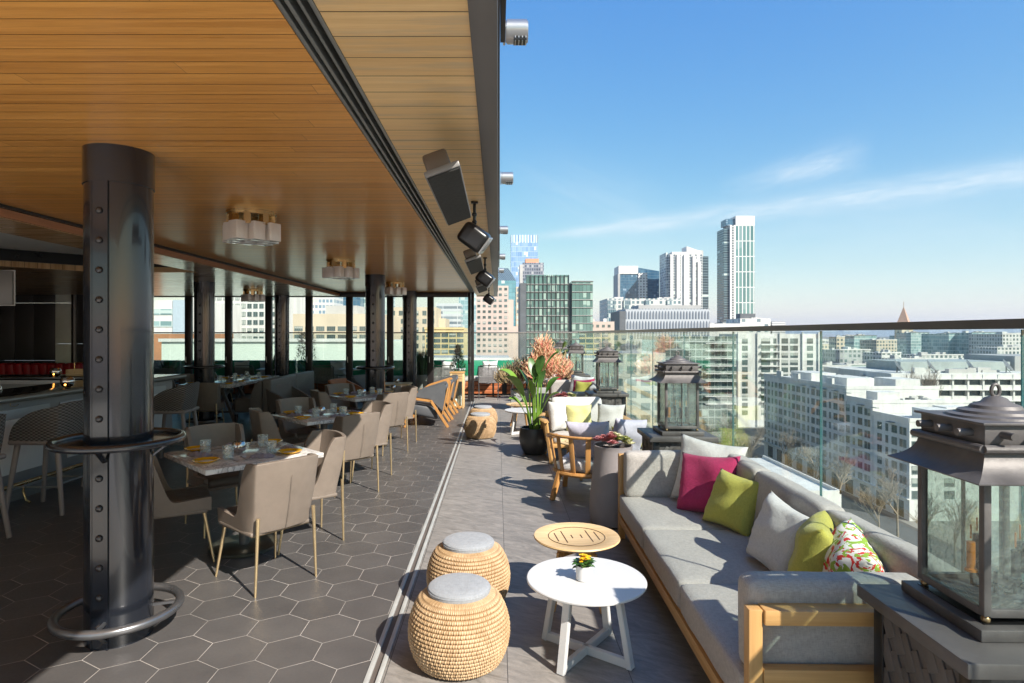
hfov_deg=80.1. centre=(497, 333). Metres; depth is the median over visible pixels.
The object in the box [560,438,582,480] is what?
wooden side table
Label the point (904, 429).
window
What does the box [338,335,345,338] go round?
window
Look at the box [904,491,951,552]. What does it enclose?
bare tree
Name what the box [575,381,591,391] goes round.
pillow
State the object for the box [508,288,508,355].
window
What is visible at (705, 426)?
bare tree
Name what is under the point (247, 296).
ceiling light
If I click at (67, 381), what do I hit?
candle votive
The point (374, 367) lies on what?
steel column
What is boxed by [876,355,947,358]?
city block
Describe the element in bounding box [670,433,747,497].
pillow
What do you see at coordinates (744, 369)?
window
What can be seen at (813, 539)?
pillow
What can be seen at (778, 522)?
pillow
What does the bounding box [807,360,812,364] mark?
window
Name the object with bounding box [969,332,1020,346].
city block
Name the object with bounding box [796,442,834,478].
bare tree
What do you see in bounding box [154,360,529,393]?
green banquette
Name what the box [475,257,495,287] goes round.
wall speaker
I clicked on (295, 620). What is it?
dining floor
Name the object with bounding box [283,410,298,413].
plate
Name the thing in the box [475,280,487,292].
patio heater
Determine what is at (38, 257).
ceiling recess frame
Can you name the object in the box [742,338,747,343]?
window
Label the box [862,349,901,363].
city block
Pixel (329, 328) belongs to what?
window
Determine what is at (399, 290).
ceiling light
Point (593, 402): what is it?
loveseat
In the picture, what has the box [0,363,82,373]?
red banquette
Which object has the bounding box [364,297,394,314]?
office tower
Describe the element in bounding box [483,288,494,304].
wall speaker
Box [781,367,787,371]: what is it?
window
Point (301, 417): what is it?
plate
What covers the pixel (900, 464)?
window
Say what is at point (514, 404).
wooden side table
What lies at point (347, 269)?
ceiling light
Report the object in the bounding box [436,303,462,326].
office tower
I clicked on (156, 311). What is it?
ribbon window
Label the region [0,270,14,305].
television
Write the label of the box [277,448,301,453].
plate
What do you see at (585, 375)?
slate pedestal
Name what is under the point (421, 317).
apartment tower
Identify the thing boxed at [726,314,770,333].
office building
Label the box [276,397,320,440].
dining chair
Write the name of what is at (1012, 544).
bare tree
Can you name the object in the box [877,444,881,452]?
window
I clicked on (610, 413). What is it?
pillow
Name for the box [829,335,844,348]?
city block
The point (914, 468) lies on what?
window
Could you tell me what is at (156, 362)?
pillow
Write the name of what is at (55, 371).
candle votive
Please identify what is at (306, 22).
ceiling track
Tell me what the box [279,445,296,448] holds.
napkin
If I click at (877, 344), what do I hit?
city block
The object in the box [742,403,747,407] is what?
window
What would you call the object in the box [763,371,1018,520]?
apartment building
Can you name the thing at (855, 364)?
city block
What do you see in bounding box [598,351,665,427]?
city block
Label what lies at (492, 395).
cafe table
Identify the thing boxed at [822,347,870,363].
city block
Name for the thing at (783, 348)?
window
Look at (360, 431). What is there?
dining chair
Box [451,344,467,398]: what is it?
conifer
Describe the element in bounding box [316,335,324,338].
window
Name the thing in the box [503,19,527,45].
spotlight
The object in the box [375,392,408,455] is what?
dining chair
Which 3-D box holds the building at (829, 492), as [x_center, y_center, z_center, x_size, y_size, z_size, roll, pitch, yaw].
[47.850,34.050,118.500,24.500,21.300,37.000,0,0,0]
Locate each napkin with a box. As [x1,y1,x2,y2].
[187,451,211,456]
[223,443,231,447]
[249,453,274,458]
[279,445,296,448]
[287,413,303,415]
[330,414,344,416]
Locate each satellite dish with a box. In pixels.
[895,360,903,372]
[927,360,936,372]
[966,359,976,370]
[1003,359,1013,372]
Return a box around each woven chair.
[154,366,178,383]
[234,365,262,394]
[313,365,337,389]
[434,365,451,380]
[477,365,498,399]
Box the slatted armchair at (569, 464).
[546,433,623,500]
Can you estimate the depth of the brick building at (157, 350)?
110.00 m
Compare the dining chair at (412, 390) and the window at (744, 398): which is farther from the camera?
the window at (744, 398)
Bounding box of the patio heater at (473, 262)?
[463,249,483,274]
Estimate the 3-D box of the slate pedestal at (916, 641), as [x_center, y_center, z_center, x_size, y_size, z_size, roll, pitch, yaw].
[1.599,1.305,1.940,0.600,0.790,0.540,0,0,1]
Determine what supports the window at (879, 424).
in the apartment building at (869, 423)
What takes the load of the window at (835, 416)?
in the apartment building at (869, 423)
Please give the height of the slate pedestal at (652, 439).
0.790 m
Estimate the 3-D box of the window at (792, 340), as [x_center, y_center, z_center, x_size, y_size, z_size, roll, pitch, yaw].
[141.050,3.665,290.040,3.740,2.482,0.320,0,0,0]
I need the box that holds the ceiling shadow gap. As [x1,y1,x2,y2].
[0,204,340,292]
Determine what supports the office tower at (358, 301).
on the ground
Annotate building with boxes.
[154,300,241,338]
[154,334,224,359]
[158,339,402,360]
[293,306,400,339]
[424,327,467,354]
[434,355,511,360]
[439,318,448,326]
[518,275,592,359]
[611,305,709,350]
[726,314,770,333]
[749,455,840,506]
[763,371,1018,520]
[771,322,784,333]
[823,354,1020,404]
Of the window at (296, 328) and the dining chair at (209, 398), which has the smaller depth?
the dining chair at (209, 398)
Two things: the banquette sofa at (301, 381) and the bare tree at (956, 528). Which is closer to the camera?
the banquette sofa at (301, 381)
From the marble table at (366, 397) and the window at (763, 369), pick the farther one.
the window at (763, 369)
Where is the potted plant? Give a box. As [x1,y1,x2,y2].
[499,351,559,454]
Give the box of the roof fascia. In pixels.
[467,0,497,296]
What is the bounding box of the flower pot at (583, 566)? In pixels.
[572,553,594,581]
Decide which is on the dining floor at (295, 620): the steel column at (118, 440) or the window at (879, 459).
the steel column at (118, 440)
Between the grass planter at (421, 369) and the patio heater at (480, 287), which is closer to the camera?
the patio heater at (480, 287)
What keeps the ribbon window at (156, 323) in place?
in the office building at (169, 315)
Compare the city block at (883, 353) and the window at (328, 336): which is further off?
the city block at (883, 353)
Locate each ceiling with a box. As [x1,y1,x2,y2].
[0,0,468,291]
[0,217,335,295]
[313,0,493,295]
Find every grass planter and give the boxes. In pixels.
[155,360,184,373]
[417,348,426,391]
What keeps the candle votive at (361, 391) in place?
on the marble table at (366, 397)
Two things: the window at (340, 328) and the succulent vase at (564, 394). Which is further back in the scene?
the window at (340, 328)
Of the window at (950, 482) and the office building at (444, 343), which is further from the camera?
the office building at (444, 343)
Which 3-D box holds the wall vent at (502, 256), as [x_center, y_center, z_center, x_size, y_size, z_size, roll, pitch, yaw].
[0.112,-1.899,15.100,0.156,0.159,0.156,0,0,0]
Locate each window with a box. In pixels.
[154,309,172,314]
[154,321,172,326]
[294,326,302,330]
[316,326,324,330]
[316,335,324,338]
[327,326,334,330]
[327,335,334,338]
[338,326,345,330]
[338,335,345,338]
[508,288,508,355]
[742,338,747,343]
[742,346,747,350]
[742,353,747,357]
[742,360,747,364]
[742,367,747,371]
[742,374,747,378]
[742,381,747,385]
[742,388,747,393]
[742,396,747,400]
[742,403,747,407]
[742,410,747,414]
[761,338,769,343]
[761,346,769,350]
[761,353,769,357]
[761,360,769,364]
[761,367,769,371]
[781,338,787,343]
[781,346,787,350]
[781,353,787,357]
[781,360,787,364]
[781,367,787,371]
[790,338,797,343]
[790,346,797,350]
[790,353,797,357]
[790,360,797,364]
[790,367,797,371]
[807,338,812,343]
[807,346,812,350]
[807,353,812,357]
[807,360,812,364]
[833,392,837,399]
[833,403,837,409]
[833,413,837,419]
[833,423,837,429]
[833,433,837,440]
[833,443,837,450]
[877,421,881,429]
[877,433,881,440]
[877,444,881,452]
[877,455,881,463]
[877,467,881,475]
[891,424,896,432]
[891,436,896,444]
[891,460,896,468]
[899,426,902,434]
[899,438,902,446]
[899,463,902,470]
[903,427,906,435]
[903,439,906,447]
[903,464,906,472]
[903,488,906,496]
[912,466,917,473]
[912,478,917,486]
[912,491,917,498]
[944,478,954,486]
[944,491,954,498]
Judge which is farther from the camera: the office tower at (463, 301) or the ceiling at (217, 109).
the office tower at (463, 301)
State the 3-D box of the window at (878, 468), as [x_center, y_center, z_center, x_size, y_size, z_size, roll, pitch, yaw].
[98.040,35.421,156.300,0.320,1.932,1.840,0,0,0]
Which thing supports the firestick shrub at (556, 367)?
on the terrace floor at (499, 486)
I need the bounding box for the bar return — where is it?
[0,374,82,388]
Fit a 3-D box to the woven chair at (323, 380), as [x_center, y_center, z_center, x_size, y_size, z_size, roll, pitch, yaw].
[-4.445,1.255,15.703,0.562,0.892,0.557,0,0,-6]
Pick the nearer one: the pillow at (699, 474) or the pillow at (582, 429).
the pillow at (699, 474)
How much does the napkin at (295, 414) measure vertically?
0.037 m
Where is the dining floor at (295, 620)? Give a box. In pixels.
[0,402,470,682]
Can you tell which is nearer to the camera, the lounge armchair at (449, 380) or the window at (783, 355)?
the lounge armchair at (449, 380)
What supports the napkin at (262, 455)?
on the marble table at (239, 545)
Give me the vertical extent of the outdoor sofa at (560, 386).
0.788 m
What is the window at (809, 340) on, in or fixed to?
in the apartment block at (758, 356)
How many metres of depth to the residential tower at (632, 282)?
800.00 m
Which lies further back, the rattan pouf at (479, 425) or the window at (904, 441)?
the window at (904, 441)
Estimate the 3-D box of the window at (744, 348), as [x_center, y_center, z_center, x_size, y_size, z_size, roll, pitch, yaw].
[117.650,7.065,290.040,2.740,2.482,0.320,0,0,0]
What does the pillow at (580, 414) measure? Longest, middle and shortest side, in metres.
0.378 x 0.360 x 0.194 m
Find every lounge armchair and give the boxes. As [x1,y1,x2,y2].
[404,381,450,427]
[412,377,454,419]
[433,374,459,412]
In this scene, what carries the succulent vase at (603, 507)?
on the terrace floor at (499, 486)
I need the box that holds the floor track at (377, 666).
[363,401,474,682]
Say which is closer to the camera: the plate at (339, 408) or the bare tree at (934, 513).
the plate at (339, 408)
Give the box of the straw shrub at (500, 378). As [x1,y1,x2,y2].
[494,354,532,407]
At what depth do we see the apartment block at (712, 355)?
250.00 m
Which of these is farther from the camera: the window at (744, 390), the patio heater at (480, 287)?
the window at (744, 390)
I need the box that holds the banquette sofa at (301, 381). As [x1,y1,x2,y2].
[234,371,313,422]
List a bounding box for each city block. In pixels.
[557,351,578,369]
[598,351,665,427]
[822,342,828,348]
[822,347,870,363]
[822,361,851,371]
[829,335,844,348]
[832,361,865,366]
[845,334,876,348]
[860,338,896,351]
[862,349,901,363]
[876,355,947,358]
[896,331,929,353]
[901,352,963,358]
[921,332,956,353]
[946,331,995,353]
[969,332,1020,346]
[969,345,1020,353]
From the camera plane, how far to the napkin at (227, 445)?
5.08 m
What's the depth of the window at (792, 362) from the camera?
290.00 m
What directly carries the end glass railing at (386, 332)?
on the terrace floor at (499, 486)
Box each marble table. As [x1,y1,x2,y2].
[164,441,323,558]
[271,409,365,481]
[328,392,383,403]
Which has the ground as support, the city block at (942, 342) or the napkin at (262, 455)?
the city block at (942, 342)
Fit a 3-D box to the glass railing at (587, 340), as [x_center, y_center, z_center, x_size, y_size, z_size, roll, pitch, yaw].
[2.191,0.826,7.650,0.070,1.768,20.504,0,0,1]
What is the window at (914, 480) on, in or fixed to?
in the apartment building at (869, 423)
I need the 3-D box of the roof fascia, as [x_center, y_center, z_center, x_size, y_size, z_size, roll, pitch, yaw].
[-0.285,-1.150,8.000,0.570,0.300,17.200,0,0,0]
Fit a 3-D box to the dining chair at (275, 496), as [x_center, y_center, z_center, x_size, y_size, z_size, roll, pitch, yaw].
[-1.596,1.268,4.242,0.611,0.866,0.490,0,0,40]
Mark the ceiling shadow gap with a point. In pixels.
(15, 209)
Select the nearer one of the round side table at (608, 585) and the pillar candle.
the round side table at (608, 585)
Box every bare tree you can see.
[699,414,725,444]
[713,408,737,445]
[720,430,762,457]
[736,425,769,455]
[776,427,807,465]
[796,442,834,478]
[830,452,860,489]
[853,481,905,526]
[869,463,911,536]
[902,360,921,380]
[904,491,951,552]
[920,363,943,396]
[921,374,933,385]
[937,487,977,567]
[996,532,1020,548]
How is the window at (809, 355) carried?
in the apartment block at (758, 356)
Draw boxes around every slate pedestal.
[563,374,589,379]
[585,391,628,415]
[637,428,718,449]
[857,584,1023,682]
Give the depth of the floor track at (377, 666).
4.08 m
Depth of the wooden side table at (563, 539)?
3.82 m
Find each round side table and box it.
[504,408,531,434]
[527,556,646,675]
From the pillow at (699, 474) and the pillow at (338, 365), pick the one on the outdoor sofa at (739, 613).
the pillow at (699, 474)
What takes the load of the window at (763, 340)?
in the apartment block at (758, 356)
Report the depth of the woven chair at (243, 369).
15.45 m
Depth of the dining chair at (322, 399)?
8.84 m
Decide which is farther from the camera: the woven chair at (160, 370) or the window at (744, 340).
the window at (744, 340)
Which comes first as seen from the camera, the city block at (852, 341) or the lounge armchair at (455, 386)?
the lounge armchair at (455, 386)
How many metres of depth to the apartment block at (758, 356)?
290.00 m
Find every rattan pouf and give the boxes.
[407,573,509,680]
[426,531,509,599]
[464,412,496,438]
[468,405,497,423]
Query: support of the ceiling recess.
attached to the ceiling recess frame
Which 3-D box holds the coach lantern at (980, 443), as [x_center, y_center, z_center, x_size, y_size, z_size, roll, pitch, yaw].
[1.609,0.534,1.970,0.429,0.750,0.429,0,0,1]
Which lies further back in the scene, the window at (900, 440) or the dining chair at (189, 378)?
the window at (900, 440)
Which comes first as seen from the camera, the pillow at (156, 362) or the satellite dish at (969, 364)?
the pillow at (156, 362)
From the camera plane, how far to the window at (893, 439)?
150.67 m
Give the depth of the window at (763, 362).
290.00 m
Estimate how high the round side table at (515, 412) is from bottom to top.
0.402 m
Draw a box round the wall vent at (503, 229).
[500,226,507,233]
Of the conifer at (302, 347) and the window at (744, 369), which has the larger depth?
the window at (744, 369)
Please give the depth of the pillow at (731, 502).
4.06 m
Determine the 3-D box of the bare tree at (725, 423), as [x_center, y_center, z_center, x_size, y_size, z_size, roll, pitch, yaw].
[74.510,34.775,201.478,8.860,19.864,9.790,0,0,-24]
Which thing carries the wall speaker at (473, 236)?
attached to the ceiling at (410, 62)
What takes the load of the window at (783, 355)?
in the apartment block at (758, 356)
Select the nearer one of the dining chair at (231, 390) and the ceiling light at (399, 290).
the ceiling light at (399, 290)
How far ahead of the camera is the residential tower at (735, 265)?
850.00 m
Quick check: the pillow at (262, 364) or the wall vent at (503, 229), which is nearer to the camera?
the wall vent at (503, 229)
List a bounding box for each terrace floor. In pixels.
[221,394,476,400]
[381,394,710,682]
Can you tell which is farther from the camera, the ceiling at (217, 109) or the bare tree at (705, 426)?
the bare tree at (705, 426)
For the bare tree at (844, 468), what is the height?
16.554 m
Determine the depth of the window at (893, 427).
150.54 m
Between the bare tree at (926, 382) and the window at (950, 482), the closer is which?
the window at (950, 482)
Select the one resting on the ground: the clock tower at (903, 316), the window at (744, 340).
the clock tower at (903, 316)
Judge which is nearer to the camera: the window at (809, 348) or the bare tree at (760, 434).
the bare tree at (760, 434)
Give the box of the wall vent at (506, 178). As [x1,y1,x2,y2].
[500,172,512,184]
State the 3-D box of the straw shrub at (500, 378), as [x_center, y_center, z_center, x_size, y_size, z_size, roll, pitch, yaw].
[0.466,1.075,13.627,1.153,1.251,0.910,0,0,0]
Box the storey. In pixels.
[498,0,505,267]
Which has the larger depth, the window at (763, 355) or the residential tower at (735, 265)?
the residential tower at (735, 265)
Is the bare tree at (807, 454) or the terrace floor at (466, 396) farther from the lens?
the bare tree at (807, 454)
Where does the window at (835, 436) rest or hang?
in the apartment building at (869, 423)
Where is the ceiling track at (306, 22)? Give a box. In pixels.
[273,0,475,293]
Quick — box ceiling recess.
[0,232,82,254]
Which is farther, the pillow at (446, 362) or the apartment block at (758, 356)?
the apartment block at (758, 356)
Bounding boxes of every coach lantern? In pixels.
[554,339,567,363]
[567,341,586,374]
[592,344,623,392]
[649,351,707,435]
[887,383,1023,642]
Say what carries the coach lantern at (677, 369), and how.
on the slate pedestal at (652, 439)
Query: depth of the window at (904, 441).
146.46 m
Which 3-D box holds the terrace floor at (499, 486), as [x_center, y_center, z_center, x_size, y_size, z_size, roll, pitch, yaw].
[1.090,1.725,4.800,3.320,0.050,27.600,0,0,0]
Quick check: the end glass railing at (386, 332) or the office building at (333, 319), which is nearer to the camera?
the end glass railing at (386, 332)
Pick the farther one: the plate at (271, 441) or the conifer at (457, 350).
the conifer at (457, 350)
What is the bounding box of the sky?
[154,0,1023,324]
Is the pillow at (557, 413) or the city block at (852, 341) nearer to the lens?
the pillow at (557, 413)
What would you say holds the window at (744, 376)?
in the apartment block at (758, 356)
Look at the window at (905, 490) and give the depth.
146.46 m
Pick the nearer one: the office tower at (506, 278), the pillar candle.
the pillar candle
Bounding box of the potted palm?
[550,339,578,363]
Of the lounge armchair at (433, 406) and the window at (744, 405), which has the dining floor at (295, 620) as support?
the lounge armchair at (433, 406)
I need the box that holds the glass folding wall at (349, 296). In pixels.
[154,292,473,401]
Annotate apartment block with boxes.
[600,297,680,321]
[642,336,736,441]
[719,332,819,426]
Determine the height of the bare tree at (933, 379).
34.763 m
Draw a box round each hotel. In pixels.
[193,297,304,338]
[476,286,517,359]
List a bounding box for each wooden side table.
[506,402,531,428]
[534,522,619,613]
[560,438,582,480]
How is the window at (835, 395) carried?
in the apartment building at (869, 423)
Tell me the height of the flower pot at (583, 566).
0.132 m
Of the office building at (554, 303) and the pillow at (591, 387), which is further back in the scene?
the office building at (554, 303)
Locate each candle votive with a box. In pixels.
[49,368,61,375]
[60,377,74,386]
[231,441,245,452]
[316,407,325,414]
[359,389,365,394]
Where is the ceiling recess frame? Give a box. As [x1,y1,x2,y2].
[0,248,168,266]
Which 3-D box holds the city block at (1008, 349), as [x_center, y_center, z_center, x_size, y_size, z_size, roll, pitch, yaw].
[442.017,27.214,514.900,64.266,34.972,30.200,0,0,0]
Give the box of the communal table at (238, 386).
[177,375,278,421]
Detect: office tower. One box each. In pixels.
[313,297,342,313]
[343,297,363,306]
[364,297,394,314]
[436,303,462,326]
[459,293,475,354]
[498,268,515,325]
[519,259,543,284]
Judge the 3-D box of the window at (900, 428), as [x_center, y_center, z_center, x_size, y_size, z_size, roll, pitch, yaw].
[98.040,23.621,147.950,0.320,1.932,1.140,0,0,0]
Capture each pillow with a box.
[154,360,163,373]
[234,360,249,372]
[260,361,264,374]
[330,360,345,375]
[442,361,456,371]
[482,360,497,371]
[547,401,567,431]
[565,421,608,457]
[566,405,590,430]
[569,375,593,390]
[573,379,594,390]
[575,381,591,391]
[588,385,595,390]
[597,403,625,429]
[613,418,647,449]
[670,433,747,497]
[677,452,740,512]
[702,468,757,536]
[746,491,809,570]
[787,510,834,571]
[822,517,886,571]
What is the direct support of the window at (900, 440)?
in the apartment building at (869, 423)
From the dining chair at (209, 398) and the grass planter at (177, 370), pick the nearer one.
the dining chair at (209, 398)
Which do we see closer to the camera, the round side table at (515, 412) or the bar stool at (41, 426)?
the bar stool at (41, 426)
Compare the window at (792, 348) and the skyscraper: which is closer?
the window at (792, 348)
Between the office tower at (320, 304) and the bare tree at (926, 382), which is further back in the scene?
the office tower at (320, 304)
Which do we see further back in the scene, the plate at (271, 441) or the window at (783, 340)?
the window at (783, 340)
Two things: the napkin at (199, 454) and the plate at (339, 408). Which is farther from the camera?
the plate at (339, 408)
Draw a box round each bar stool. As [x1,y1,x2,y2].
[0,414,11,538]
[5,400,82,515]
[154,382,199,457]
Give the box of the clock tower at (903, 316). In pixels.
[895,302,912,338]
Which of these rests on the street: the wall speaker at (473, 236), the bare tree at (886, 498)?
the bare tree at (886, 498)
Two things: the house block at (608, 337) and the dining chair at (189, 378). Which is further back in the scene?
the house block at (608, 337)
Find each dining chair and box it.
[154,455,214,561]
[178,374,193,415]
[184,423,244,537]
[189,383,224,426]
[215,372,233,408]
[215,453,317,597]
[249,408,304,446]
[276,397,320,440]
[277,429,345,554]
[310,389,332,427]
[325,383,361,411]
[332,412,379,491]
[351,401,392,481]
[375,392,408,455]
[386,385,417,445]
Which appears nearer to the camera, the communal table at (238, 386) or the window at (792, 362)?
the communal table at (238, 386)
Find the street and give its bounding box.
[714,442,998,571]
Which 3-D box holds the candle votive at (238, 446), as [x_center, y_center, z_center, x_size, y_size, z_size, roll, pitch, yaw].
[-2.060,0.905,4.850,0.112,0.088,0.112,0,0,0]
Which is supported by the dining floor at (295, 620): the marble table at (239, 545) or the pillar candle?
the marble table at (239, 545)
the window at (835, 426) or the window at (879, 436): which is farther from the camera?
the window at (835, 426)
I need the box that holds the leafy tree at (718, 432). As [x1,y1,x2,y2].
[703,415,742,446]
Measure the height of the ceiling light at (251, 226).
0.250 m
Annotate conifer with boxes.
[291,332,319,373]
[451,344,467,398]
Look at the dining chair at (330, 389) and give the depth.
10.13 m
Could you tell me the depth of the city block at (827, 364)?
299.80 m
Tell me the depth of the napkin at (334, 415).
6.92 m
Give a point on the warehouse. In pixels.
(716, 333)
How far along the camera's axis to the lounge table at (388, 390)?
11.53 m
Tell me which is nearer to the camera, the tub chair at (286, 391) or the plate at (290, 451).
the plate at (290, 451)
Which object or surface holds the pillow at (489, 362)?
on the green banquette at (504, 388)
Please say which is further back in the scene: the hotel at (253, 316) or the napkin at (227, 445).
the hotel at (253, 316)
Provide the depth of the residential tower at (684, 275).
750.00 m
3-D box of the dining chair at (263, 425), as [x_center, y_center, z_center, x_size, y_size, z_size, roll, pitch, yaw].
[-2.478,1.268,6.867,0.611,0.866,0.490,0,0,-34]
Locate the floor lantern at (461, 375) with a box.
[449,371,464,407]
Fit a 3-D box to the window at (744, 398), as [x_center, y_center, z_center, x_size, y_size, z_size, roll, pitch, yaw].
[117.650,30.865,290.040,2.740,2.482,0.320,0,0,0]
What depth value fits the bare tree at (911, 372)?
224.59 m
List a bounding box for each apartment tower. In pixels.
[394,307,440,353]
[515,287,517,325]
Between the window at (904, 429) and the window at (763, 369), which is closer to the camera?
the window at (904, 429)
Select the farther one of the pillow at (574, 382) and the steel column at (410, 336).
the steel column at (410, 336)
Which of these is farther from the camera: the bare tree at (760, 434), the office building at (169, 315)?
the bare tree at (760, 434)
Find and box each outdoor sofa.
[549,380,603,401]
[618,450,960,682]
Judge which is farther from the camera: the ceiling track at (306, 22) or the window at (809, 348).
the window at (809, 348)
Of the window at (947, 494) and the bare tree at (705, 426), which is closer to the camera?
the window at (947, 494)
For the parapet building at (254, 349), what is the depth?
58.00 m
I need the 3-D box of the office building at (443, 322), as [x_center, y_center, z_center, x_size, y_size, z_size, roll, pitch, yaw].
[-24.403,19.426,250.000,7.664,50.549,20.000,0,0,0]
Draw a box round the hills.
[785,329,1023,336]
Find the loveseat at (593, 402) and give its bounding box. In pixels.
[538,397,631,463]
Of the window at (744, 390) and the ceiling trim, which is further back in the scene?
the window at (744, 390)
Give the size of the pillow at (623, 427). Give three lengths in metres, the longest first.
0.420 x 0.400 x 0.196 m
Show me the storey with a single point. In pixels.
(501, 19)
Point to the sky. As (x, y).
(874, 149)
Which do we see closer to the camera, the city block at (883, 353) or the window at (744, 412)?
the window at (744, 412)
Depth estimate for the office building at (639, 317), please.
380.00 m
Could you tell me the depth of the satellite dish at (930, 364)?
244.36 m
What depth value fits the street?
138.05 m
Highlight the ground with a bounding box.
[736,337,1020,565]
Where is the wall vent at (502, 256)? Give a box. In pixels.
[500,254,504,259]
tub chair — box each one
[266,384,310,413]
[328,378,363,390]
[351,374,389,402]
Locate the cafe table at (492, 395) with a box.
[486,368,500,396]
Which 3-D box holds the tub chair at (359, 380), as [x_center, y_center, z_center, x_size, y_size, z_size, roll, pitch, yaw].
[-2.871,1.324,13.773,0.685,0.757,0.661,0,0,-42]
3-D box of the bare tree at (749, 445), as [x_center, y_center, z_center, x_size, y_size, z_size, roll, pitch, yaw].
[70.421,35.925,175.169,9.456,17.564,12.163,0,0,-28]
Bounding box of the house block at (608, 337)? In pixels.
[593,319,613,349]
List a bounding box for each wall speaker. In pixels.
[457,201,492,253]
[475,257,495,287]
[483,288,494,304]
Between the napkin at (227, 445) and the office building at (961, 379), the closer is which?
the napkin at (227, 445)
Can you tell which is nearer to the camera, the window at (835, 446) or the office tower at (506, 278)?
the window at (835, 446)
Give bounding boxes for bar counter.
[0,374,185,502]
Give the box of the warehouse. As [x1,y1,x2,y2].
[710,324,744,335]
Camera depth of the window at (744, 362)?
290.00 m
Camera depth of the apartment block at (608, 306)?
450.00 m
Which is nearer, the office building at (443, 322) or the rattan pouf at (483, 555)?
the rattan pouf at (483, 555)
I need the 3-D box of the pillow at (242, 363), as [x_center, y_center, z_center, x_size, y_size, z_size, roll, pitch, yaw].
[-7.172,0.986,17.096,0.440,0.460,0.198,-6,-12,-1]
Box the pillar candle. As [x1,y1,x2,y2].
[458,396,461,405]
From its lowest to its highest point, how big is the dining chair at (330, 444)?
0.866 m
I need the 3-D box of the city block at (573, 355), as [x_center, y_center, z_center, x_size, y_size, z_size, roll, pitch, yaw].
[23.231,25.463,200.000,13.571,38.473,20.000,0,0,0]
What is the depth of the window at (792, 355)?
290.00 m
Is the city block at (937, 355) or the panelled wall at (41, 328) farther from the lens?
the city block at (937, 355)
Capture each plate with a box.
[184,445,209,450]
[192,457,219,463]
[260,439,282,443]
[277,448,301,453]
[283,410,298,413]
[294,416,310,418]
[331,407,345,410]
[348,412,363,414]
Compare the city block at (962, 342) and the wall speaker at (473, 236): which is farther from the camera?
the city block at (962, 342)
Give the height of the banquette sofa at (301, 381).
0.870 m
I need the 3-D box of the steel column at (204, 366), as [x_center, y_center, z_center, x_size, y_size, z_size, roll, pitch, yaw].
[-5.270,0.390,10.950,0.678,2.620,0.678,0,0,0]
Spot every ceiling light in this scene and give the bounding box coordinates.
[222,208,280,245]
[241,289,264,301]
[322,259,359,279]
[385,282,406,295]
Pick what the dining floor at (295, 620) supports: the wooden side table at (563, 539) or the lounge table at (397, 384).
the lounge table at (397, 384)
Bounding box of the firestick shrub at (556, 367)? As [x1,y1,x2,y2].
[518,331,573,412]
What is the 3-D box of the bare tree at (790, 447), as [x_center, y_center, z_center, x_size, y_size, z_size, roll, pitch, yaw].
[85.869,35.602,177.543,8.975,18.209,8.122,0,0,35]
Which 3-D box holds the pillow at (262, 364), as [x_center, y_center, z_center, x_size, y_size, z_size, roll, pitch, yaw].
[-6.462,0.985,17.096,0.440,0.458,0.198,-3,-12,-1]
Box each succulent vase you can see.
[554,392,575,448]
[589,431,634,528]
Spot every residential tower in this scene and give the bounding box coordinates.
[613,266,658,297]
[660,246,707,308]
[717,216,754,322]
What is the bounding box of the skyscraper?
[510,235,537,286]
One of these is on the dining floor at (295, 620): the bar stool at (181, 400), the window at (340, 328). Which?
the bar stool at (181, 400)
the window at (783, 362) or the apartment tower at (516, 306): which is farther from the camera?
the apartment tower at (516, 306)
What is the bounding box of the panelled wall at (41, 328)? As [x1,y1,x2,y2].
[0,295,82,363]
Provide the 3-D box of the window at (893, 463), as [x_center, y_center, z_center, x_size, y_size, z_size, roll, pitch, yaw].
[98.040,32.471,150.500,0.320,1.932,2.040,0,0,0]
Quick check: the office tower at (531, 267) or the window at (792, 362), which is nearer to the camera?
the window at (792, 362)
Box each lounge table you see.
[385,382,411,387]
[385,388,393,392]
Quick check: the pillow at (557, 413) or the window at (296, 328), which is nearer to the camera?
the pillow at (557, 413)
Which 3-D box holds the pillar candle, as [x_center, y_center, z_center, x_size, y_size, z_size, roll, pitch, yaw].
[-0.870,1.543,13.950,0.090,0.220,0.090,0,0,0]
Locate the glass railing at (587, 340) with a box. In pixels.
[579,319,1023,580]
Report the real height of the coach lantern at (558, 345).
0.750 m
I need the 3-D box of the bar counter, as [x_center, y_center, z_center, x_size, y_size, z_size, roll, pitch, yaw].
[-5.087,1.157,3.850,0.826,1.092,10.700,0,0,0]
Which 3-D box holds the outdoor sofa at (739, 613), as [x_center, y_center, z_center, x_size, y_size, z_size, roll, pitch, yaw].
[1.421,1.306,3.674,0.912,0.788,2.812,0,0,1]
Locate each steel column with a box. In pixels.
[45,143,186,650]
[183,281,224,424]
[274,295,289,375]
[355,274,394,400]
[402,291,416,386]
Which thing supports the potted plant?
on the terrace floor at (499, 486)
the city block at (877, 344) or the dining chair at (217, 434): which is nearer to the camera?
the dining chair at (217, 434)
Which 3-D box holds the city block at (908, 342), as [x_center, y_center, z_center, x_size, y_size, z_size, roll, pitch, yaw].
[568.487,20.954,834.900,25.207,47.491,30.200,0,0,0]
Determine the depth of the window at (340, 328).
169.98 m
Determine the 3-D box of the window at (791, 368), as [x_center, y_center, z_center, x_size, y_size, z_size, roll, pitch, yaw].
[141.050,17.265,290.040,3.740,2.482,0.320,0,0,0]
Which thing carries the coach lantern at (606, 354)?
on the slate pedestal at (613, 398)
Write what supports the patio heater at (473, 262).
hanging from the ceiling at (410, 62)
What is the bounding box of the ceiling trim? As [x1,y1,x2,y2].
[0,208,339,295]
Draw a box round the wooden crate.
[66,362,82,375]

